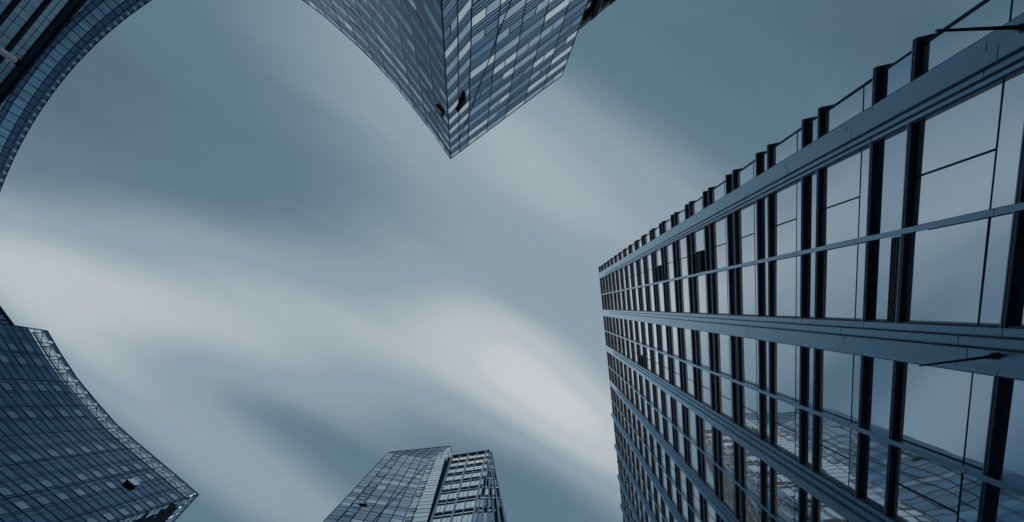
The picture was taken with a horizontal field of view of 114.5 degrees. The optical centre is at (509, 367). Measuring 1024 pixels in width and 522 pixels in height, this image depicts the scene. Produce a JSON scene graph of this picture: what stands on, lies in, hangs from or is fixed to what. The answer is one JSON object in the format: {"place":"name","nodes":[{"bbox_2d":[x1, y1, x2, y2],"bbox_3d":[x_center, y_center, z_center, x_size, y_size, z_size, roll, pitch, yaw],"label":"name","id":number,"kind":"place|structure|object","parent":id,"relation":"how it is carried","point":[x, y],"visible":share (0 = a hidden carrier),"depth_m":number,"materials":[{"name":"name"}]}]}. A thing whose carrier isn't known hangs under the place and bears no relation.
{"place":"outdoors","nodes":[
{"label":"outdoors","id":0,"kind":"place"},
{"bbox_2d":[0,323,198,521],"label":"concave tower","id":1,"kind":"structure","parent":0,"point":[65,456],"depth_m":98.07,"materials":[{"name":"dark glass"},{"name":"metal"}]},
{"bbox_2d":[0,487,12,495],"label":"window","id":2,"kind":"structure","parent":1,"relation":"in","point":[4,490],"depth_m":78.56,"materials":[{"name":"blue glass"}]},
{"bbox_2d":[0,306,13,324],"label":"rooftop block","id":3,"kind":"structure","parent":1,"relation":"on","point":[5,318],"depth_m":129.91,"materials":[{"name":"blue glass"}]},
{"bbox_2d":[14,501,29,509],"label":"window","id":4,"kind":"structure","parent":1,"relation":"in","point":[22,505],"depth_m":78.72,"materials":[{"name":"blue glass"}]},
{"bbox_2d":[19,483,34,490],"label":"window","id":5,"kind":"structure","parent":1,"relation":"in","point":[26,487],"depth_m":82.23,"materials":[{"name":"blue glass"}]},
{"bbox_2d":[35,497,50,504],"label":"window","id":6,"kind":"structure","parent":1,"relation":"in","point":[42,500],"depth_m":82.46,"materials":[{"name":"blue glass"}]},
{"bbox_2d":[124,478,139,487],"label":"open window","id":7,"kind":"structure","parent":1,"relation":"in","point":[131,483],"depth_m":101.53,"materials":[{"name":"black glass"}]},
{"bbox_2d":[0,0,982,521],"label":"sky","id":8,"kind":"structure","parent":0,"point":[230,225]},
{"bbox_2d":[578,0,615,30],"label":"framed block","id":9,"kind":"structure","parent":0,"point":[594,8],"depth_m":99.06,"materials":[{"name":"black"}]},
{"label":"ground","id":10,"kind":"structure","parent":0,"visible":0},
{"bbox_2d":[0,46,22,66],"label":"lamp post","id":11,"kind":"object","parent":10,"relation":"on","point":[13,59],"visible":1,"depth_m":8.31,"materials":[{"name":"grey metal"}]},
{"bbox_2d":[0,0,86,105],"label":"ledge block","id":12,"kind":"structure","parent":10,"relation":"on","point":[30,31],"depth_m":73.22,"materials":[{"name":"black metal"}]},
{"bbox_2d":[0,0,151,191],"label":"curved tower","id":13,"kind":"structure","parent":10,"relation":"on","point":[91,24],"depth_m":87.34,"materials":[{"name":"blue glass"}]},
{"bbox_2d":[323,446,451,521],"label":"folded tower","id":14,"kind":"structure","parent":10,"relation":"on","point":[399,486],"depth_m":136.86,"materials":[{"name":"blue"}]},
{"bbox_2d":[302,0,588,158],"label":"glass tower","id":15,"kind":"structure","parent":10,"relation":"on","point":[461,75],"depth_m":71.43,"materials":[{"name":"blue glass"}]},
{"bbox_2d":[423,0,442,39],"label":"window","id":16,"kind":"structure","parent":15,"relation":"in","point":[426,9],"depth_m":53.75,"materials":[{"name":"blue glass"}]},
{"bbox_2d":[445,37,457,57],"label":"window","id":17,"kind":"structure","parent":15,"relation":"in","point":[455,43],"depth_m":57.44,"materials":[{"name":"grey glass"}]},
{"bbox_2d":[446,55,457,74],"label":"window","id":18,"kind":"structure","parent":15,"relation":"in","point":[455,61],"depth_m":61.05,"materials":[{"name":"blue glass"}]},
{"bbox_2d":[447,72,457,89],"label":"window","id":19,"kind":"structure","parent":15,"relation":"in","point":[455,77],"depth_m":64.64,"materials":[{"name":"blue glass"}]},
{"bbox_2d":[457,92,465,111],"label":"open window","id":20,"kind":"structure","parent":15,"relation":"in","point":[463,101],"depth_m":72.58,"materials":[{"name":"black"}]},
{"bbox_2d":[459,58,469,75],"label":"window","id":21,"kind":"structure","parent":15,"relation":"in","point":[463,68],"depth_m":64.54,"materials":[{"name":"blue glass"}]},
{"bbox_2d":[458,0,471,22],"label":"window","id":22,"kind":"structure","parent":15,"relation":"in","point":[466,8],"depth_m":53.72,"materials":[{"name":"glass"}]},
{"bbox_2d":[459,21,470,41],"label":"window","id":23,"kind":"structure","parent":15,"relation":"in","point":[468,26],"depth_m":57.30,"materials":[{"name":"blue glass"}]},
{"bbox_2d":[459,40,470,59],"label":"window","id":24,"kind":"structure","parent":15,"relation":"in","point":[467,47],"depth_m":60.91,"materials":[{"name":"grey glass"}]},
{"bbox_2d":[471,29,483,45],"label":"window","id":25,"kind":"structure","parent":15,"relation":"in","point":[480,35],"depth_m":60.68,"materials":[{"name":"glass"}]},
{"bbox_2d":[469,119,487,135],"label":"window","id":26,"kind":"structure","parent":15,"relation":"in","point":[483,123],"depth_m":85.81,"materials":[{"name":"grey glass"}]},
{"bbox_2d":[472,8,485,26],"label":"window","id":27,"kind":"structure","parent":15,"relation":"in","point":[481,15],"depth_m":57.05,"materials":[{"name":"grey glass"}]},
{"bbox_2d":[469,97,489,115],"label":"window","id":28,"kind":"structure","parent":15,"relation":"in","point":[487,100],"depth_m":78.64,"materials":[{"name":"blue glass"}]},
{"bbox_2d":[471,54,494,77],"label":"window","id":29,"kind":"structure","parent":15,"relation":"in","point":[482,66],"depth_m":67.78,"materials":[{"name":"grey glass"}]},
{"bbox_2d":[486,0,499,15],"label":"window","id":30,"kind":"structure","parent":15,"relation":"in","point":[496,3],"depth_m":56.97,"materials":[{"name":"blue glass"}]},
{"bbox_2d":[490,80,511,100],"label":"window","id":31,"kind":"structure","parent":15,"relation":"in","point":[508,84],"depth_m":78.30,"materials":[{"name":"blue glass"}]},
{"bbox_2d":[497,27,509,42],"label":"window","id":32,"kind":"structure","parent":15,"relation":"in","point":[506,32],"depth_m":63.95,"materials":[{"name":"glass"}]},
{"bbox_2d":[495,35,519,59],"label":"window","id":33,"kind":"structure","parent":15,"relation":"in","point":[516,40],"depth_m":67.46,"materials":[{"name":"glass"}]},
{"bbox_2d":[499,0,525,24],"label":"window","id":34,"kind":"structure","parent":15,"relation":"in","point":[519,5],"depth_m":60.27,"materials":[{"name":"glass"}]},
{"bbox_2d":[506,100,524,116],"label":"window","id":35,"kind":"structure","parent":15,"relation":"in","point":[522,102],"depth_m":88.70,"materials":[{"name":"grey glass"}]},
{"bbox_2d":[514,50,536,70],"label":"window","id":36,"kind":"structure","parent":15,"relation":"in","point":[533,54],"depth_m":74.36,"materials":[{"name":"blue glass"}]},
{"bbox_2d":[525,85,543,102],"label":"window","id":37,"kind":"structure","parent":15,"relation":"in","point":[528,98],"depth_m":88.40,"materials":[{"name":"glass"}]},
{"bbox_2d":[527,73,547,91],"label":"window","id":38,"kind":"structure","parent":15,"relation":"in","point":[544,77],"depth_m":84.83,"materials":[{"name":"grey glass"}]},
{"bbox_2d":[536,0,548,12],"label":"window","id":39,"kind":"structure","parent":15,"relation":"in","point":[545,2],"depth_m":63.53,"materials":[{"name":"blue glass"}]},
{"bbox_2d":[545,0,569,21],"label":"window","id":40,"kind":"structure","parent":15,"relation":"in","point":[566,2],"depth_m":66.86,"materials":[{"name":"glass"}]},
{"bbox_2d":[547,58,567,76],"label":"window","id":41,"kind":"structure","parent":15,"relation":"in","point":[564,62],"depth_m":84.50,"materials":[{"name":"grey glass"}]},
{"bbox_2d":[551,46,571,64],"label":"window","id":42,"kind":"structure","parent":15,"relation":"in","point":[566,51],"depth_m":80.89,"materials":[{"name":"glass"}]},
{"bbox_2d":[428,450,506,521],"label":"gridded tower","id":43,"kind":"structure","parent":10,"relation":"on","point":[469,489],"depth_m":130.70,"materials":[{"name":"black"}]},
{"bbox_2d":[598,0,1023,521],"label":"office tower","id":44,"kind":"structure","parent":10,"relation":"on","point":[785,317],"depth_m":16.77,"materials":[{"name":"blue"}]},
{"bbox_2d":[639,258,644,285],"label":"window","id":45,"kind":"structure","parent":44,"relation":"in","point":[641,260],"depth_m":50.49,"materials":[{"name":"glass"}]},
{"bbox_2d":[646,254,652,283],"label":"window","id":46,"kind":"structure","parent":44,"relation":"in","point":[649,267],"depth_m":46.74,"materials":[{"name":"glass"}]},
{"bbox_2d":[649,285,654,310],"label":"window","id":47,"kind":"structure","parent":44,"relation":"in","point":[651,295],"depth_m":47.48,"materials":[{"name":"glass"}]},
{"bbox_2d":[651,324,656,348],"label":"window","id":48,"kind":"structure","parent":44,"relation":"in","point":[654,337],"depth_m":48.45,"materials":[{"name":"glass"}]},
{"bbox_2d":[653,350,658,374],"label":"window","id":49,"kind":"structure","parent":44,"relation":"in","point":[656,366],"depth_m":49.20,"materials":[{"name":"glass"}]},
{"bbox_2d":[655,250,660,281],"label":"window","id":50,"kind":"structure","parent":44,"relation":"in","point":[658,253],"depth_m":42.86,"materials":[{"name":"glass"}]},
{"bbox_2d":[656,386,661,411],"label":"window","id":51,"kind":"structure","parent":44,"relation":"in","point":[658,394],"depth_m":50.18,"materials":[{"name":"glass"}]},
{"bbox_2d":[657,283,663,310],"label":"window","id":52,"kind":"structure","parent":44,"relation":"in","point":[660,286],"depth_m":43.71,"materials":[{"name":"glass"}]},
{"bbox_2d":[658,413,662,434],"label":"window","id":53,"kind":"structure","parent":44,"relation":"in","point":[660,422],"depth_m":50.93,"materials":[{"name":"glass"}]},
{"bbox_2d":[660,325,666,351],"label":"window","id":54,"kind":"structure","parent":44,"relation":"in","point":[662,328],"depth_m":44.71,"materials":[{"name":"glass"}]},
{"bbox_2d":[662,354,668,380],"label":"window","id":55,"kind":"structure","parent":44,"relation":"in","point":[665,360],"depth_m":45.44,"materials":[{"name":"glass"}]},
{"bbox_2d":[665,393,670,419],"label":"window","id":56,"kind":"structure","parent":44,"relation":"in","point":[667,397],"depth_m":46.47,"materials":[{"name":"glass"}]},
{"bbox_2d":[666,244,673,279],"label":"window","id":57,"kind":"structure","parent":44,"relation":"in","point":[669,253],"depth_m":39.27,"materials":[{"name":"glass"}]},
{"bbox_2d":[667,421,672,445],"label":"window","id":58,"kind":"structure","parent":44,"relation":"in","point":[669,427],"depth_m":47.17,"materials":[{"name":"glass"}]},
{"bbox_2d":[668,281,675,311],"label":"window","id":59,"kind":"structure","parent":44,"relation":"in","point":[671,287],"depth_m":40.01,"materials":[{"name":"glass"}]},
{"bbox_2d":[669,457,675,482],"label":"window","id":60,"kind":"structure","parent":44,"relation":"in","point":[672,469],"depth_m":48.19,"materials":[{"name":"glass"}]},
{"bbox_2d":[671,482,676,505],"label":"window","id":61,"kind":"structure","parent":44,"relation":"in","point":[673,490],"depth_m":48.88,"materials":[{"name":"glass"}]},
{"bbox_2d":[670,326,678,356],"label":"window","id":62,"kind":"structure","parent":44,"relation":"in","point":[674,339],"depth_m":40.97,"materials":[{"name":"glass"}]},
{"bbox_2d":[672,358,680,388],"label":"window","id":63,"kind":"structure","parent":44,"relation":"in","point":[676,373],"depth_m":41.72,"materials":[{"name":"glass"}]},
{"bbox_2d":[675,400,682,429],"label":"window","id":64,"kind":"structure","parent":44,"relation":"in","point":[678,406],"depth_m":42.74,"materials":[{"name":"glass"}]},
{"bbox_2d":[677,430,684,458],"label":"window","id":65,"kind":"structure","parent":44,"relation":"in","point":[680,439],"depth_m":43.44,"materials":[{"name":"glass"}]},
{"bbox_2d":[678,237,687,276],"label":"window","id":66,"kind":"structure","parent":44,"relation":"in","point":[682,244],"depth_m":35.52,"materials":[{"name":"glass"}]},
{"bbox_2d":[679,468,686,496],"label":"window","id":67,"kind":"structure","parent":44,"relation":"in","point":[682,476],"depth_m":44.43,"materials":[{"name":"glass"}]},
{"bbox_2d":[681,496,687,521],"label":"window","id":68,"kind":"structure","parent":44,"relation":"in","point":[684,505],"depth_m":45.16,"materials":[{"name":"glass"}]},
{"bbox_2d":[680,278,689,312],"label":"window","id":69,"kind":"structure","parent":44,"relation":"in","point":[684,283],"depth_m":36.24,"materials":[{"name":"glass"}]},
{"bbox_2d":[683,328,692,361],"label":"window","id":70,"kind":"structure","parent":44,"relation":"in","point":[686,332],"depth_m":37.25,"materials":[{"name":"glass"}]},
{"bbox_2d":[685,363,693,395],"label":"window","id":71,"kind":"structure","parent":44,"relation":"in","point":[688,368],"depth_m":37.96,"materials":[{"name":"glass"}]},
{"bbox_2d":[687,408,696,442],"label":"window","id":72,"kind":"structure","parent":44,"relation":"in","point":[691,415],"depth_m":38.96,"materials":[{"name":"glass"}]},
{"bbox_2d":[689,441,697,472],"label":"window","id":73,"kind":"structure","parent":44,"relation":"in","point":[693,450],"depth_m":39.70,"materials":[{"name":"glass"}]},
{"bbox_2d":[691,483,699,514],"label":"window","id":74,"kind":"structure","parent":44,"relation":"in","point":[695,493],"depth_m":40.70,"materials":[{"name":"glass"}]},
{"bbox_2d":[692,197,702,214],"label":"window","id":75,"kind":"structure","parent":44,"relation":"in","point":[697,206],"depth_m":31.05,"materials":[{"name":"glass"}]},
{"bbox_2d":[693,228,705,273],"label":"window","id":76,"kind":"structure","parent":44,"relation":"in","point":[699,244],"depth_m":31.52,"materials":[{"name":"glass"}]},
{"bbox_2d":[695,274,706,312],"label":"window","id":77,"kind":"structure","parent":44,"relation":"in","point":[701,292],"depth_m":32.52,"materials":[{"name":"glass"}]},
{"bbox_2d":[698,331,709,367],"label":"window","id":78,"kind":"structure","parent":44,"relation":"in","point":[703,339],"depth_m":33.50,"materials":[{"name":"glass"}]},
{"bbox_2d":[700,369,710,405],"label":"window","id":79,"kind":"structure","parent":44,"relation":"in","point":[704,375],"depth_m":34.22,"materials":[{"name":"glass"}]},
{"bbox_2d":[702,419,712,456],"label":"window","id":80,"kind":"structure","parent":44,"relation":"in","point":[707,428],"depth_m":35.23,"materials":[{"name":"glass"}]},
{"bbox_2d":[704,455,714,490],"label":"window","id":81,"kind":"structure","parent":44,"relation":"in","point":[708,465],"depth_m":35.95,"materials":[{"name":"glass"}]},
{"bbox_2d":[706,500,715,521],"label":"window","id":82,"kind":"structure","parent":44,"relation":"in","point":[711,513],"depth_m":37.04,"materials":[{"name":"glass"}]},
{"bbox_2d":[711,182,725,202],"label":"window","id":83,"kind":"structure","parent":44,"relation":"in","point":[720,191],"depth_m":27.27,"materials":[{"name":"glass"}]},
{"bbox_2d":[713,217,727,269],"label":"window","id":84,"kind":"structure","parent":44,"relation":"in","point":[719,227],"depth_m":28.04,"materials":[{"name":"glass"}]},
{"bbox_2d":[714,270,728,313],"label":"window","id":85,"kind":"structure","parent":44,"relation":"in","point":[721,277],"depth_m":28.78,"materials":[{"name":"glass"}]},
{"bbox_2d":[717,334,730,375],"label":"window","id":86,"kind":"structure","parent":44,"relation":"in","point":[723,341],"depth_m":29.76,"materials":[{"name":"glass"}]},
{"bbox_2d":[718,376,731,418],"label":"window","id":87,"kind":"structure","parent":44,"relation":"in","point":[725,388],"depth_m":30.48,"materials":[{"name":"glass"}]},
{"bbox_2d":[720,431,733,474],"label":"window","id":88,"kind":"structure","parent":44,"relation":"in","point":[727,456],"depth_m":31.47,"materials":[{"name":"glass"}]},
{"bbox_2d":[722,472,734,512],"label":"window","id":89,"kind":"structure","parent":44,"relation":"in","point":[728,489],"depth_m":32.21,"materials":[{"name":"glass"}]},
{"bbox_2d":[737,161,755,187],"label":"window","id":90,"kind":"structure","parent":44,"relation":"in","point":[748,173],"depth_m":23.55,"materials":[{"name":"glass"}]},
{"bbox_2d":[737,203,756,263],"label":"window","id":91,"kind":"structure","parent":44,"relation":"in","point":[747,236],"depth_m":24.33,"materials":[{"name":"glass"}]},
{"bbox_2d":[739,264,757,314],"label":"window","id":92,"kind":"structure","parent":44,"relation":"in","point":[747,274],"depth_m":25.07,"materials":[{"name":"glass"}]},
{"bbox_2d":[741,337,758,386],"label":"window","id":93,"kind":"structure","parent":44,"relation":"in","point":[749,347],"depth_m":26.05,"materials":[{"name":"glass"}]},
{"bbox_2d":[742,386,758,434],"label":"window","id":94,"kind":"structure","parent":44,"relation":"in","point":[750,398],"depth_m":26.77,"materials":[{"name":"glass"}]},
{"bbox_2d":[743,447,759,498],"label":"window","id":95,"kind":"structure","parent":44,"relation":"in","point":[751,462],"depth_m":27.77,"materials":[{"name":"glass"}]},
{"bbox_2d":[744,492,760,521],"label":"window","id":96,"kind":"structure","parent":44,"relation":"in","point":[752,509],"depth_m":28.61,"materials":[{"name":"glass"}]},
{"bbox_2d":[774,469,797,521],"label":"window","id":97,"kind":"structure","parent":44,"relation":"in","point":[785,491],"depth_m":23.90,"materials":[{"name":"glass"}]},
{"bbox_2d":[772,181,800,256],"bbox_3d":[17.161,-9.073,20.295,0.326,3.132,4.227,-8,-85,1],"label":"window","id":98,"kind":"structure","parent":44,"relation":"in","point":[786,202],"depth_m":20.38,"materials":[{"name":"glass"}]},
{"bbox_2d":[773,255,799,316],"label":"window","id":99,"kind":"structure","parent":44,"relation":"in","point":[786,271],"depth_m":21.10,"materials":[{"name":"glass"}]},
{"bbox_2d":[773,342,799,400],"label":"window","id":100,"kind":"structure","parent":44,"relation":"in","point":[785,356],"depth_m":22.10,"materials":[{"name":"glass"}]},
{"bbox_2d":[774,398,798,458],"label":"window","id":101,"kind":"structure","parent":44,"relation":"in","point":[786,416],"depth_m":22.80,"materials":[{"name":"glass"}]},
{"bbox_2d":[772,130,800,165],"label":"window","id":102,"kind":"structure","parent":44,"relation":"in","point":[791,145],"depth_m":19.65,"materials":[{"name":"glass"}]},
{"bbox_2d":[816,499,848,521],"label":"window","id":103,"kind":"structure","parent":44,"relation":"in","point":[824,513],"depth_m":20.27,"materials":[{"name":"glass"}]},
{"bbox_2d":[817,416,856,491],"bbox_3d":[18.778,4.829,18.821,0.326,3.164,4.061,-9,-85,1],"label":"window","id":104,"kind":"structure","parent":44,"relation":"in","point":[837,443],"depth_m":18.85,"materials":[{"name":"glass"}]},
{"bbox_2d":[819,350,860,422],"bbox_3d":[18.176,0.900,18.098,0.326,3.156,3.982,-9,-85,1],"label":"window","id":105,"kind":"structure","parent":44,"relation":"in","point":[839,373],"depth_m":18.13,"materials":[{"name":"glass"}]},
{"bbox_2d":[820,242,865,318],"bbox_3d":[17.369,-4.367,17.130,0.332,3.155,3.972,-8,-85,1],"label":"window","id":106,"kind":"structure","parent":44,"relation":"in","point":[842,268],"depth_m":17.15,"materials":[{"name":"glass"}]},
{"bbox_2d":[822,147,869,245],"bbox_3d":[16.758,-8.354,16.396,0.326,3.181,4.231,-9,-85,1],"label":"window","id":107,"kind":"structure","parent":44,"relation":"in","point":[845,182],"depth_m":16.40,"materials":[{"name":"glass"}]},
{"bbox_2d":[824,81,871,134],"bbox_3d":[16.158,-12.268,15.676,0.326,2.893,1.397,-9,-85,1],"label":"window","id":108,"kind":"structure","parent":44,"relation":"in","point":[860,100],"depth_m":15.67,"materials":[{"name":"glass"}]},
{"bbox_2d":[892,447,980,521],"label":"window","id":109,"kind":"structure","parent":44,"relation":"in","point":[925,490],"depth_m":14.28,"materials":[{"name":"glass"}]},
{"bbox_2d":[897,362,993,469],"bbox_3d":[17.698,1.751,13.480,0.378,3.632,4.023,-9,-85,1],"label":"window","id":110,"kind":"structure","parent":44,"relation":"in","point":[945,412],"depth_m":13.35,"materials":[{"name":"glass"}]},
{"bbox_2d":[905,212,1012,323],"bbox_3d":[16.890,-3.515,12.512,0.378,3.631,4.015,-9,-85,1],"label":"window","id":111,"kind":"structure","parent":44,"relation":"in","point":[957,272],"depth_m":12.34,"materials":[{"name":"glass"}]},
{"bbox_2d":[918,352,1000,366],"bbox_3d":[15.276,-0.247,11.198,2.267,0.397,0.260,-8,-85,1],"label":"flagpole","id":112,"kind":"object","parent":44,"relation":"attached to","point":[994,356],"visible":1,"depth_m":11.16,"materials":[{"name":"black metal"}]},
{"bbox_2d":[911,71,1023,226],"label":"window","id":113,"kind":"structure","parent":44,"relation":"in","point":[967,154],"depth_m":11.62,"materials":[{"name":"glass"}]},
{"bbox_2d":[921,0,1023,74],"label":"window","id":114,"kind":"structure","parent":44,"relation":"in","point":[945,45],"depth_m":11.26,"materials":[{"name":"glass"}]},
{"bbox_2d":[935,23,1023,32],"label":"flagpole","id":115,"kind":"object","parent":44,"relation":"attached to","point":[1019,28],"visible":1,"depth_m":9.56,"materials":[{"name":"black metal"}]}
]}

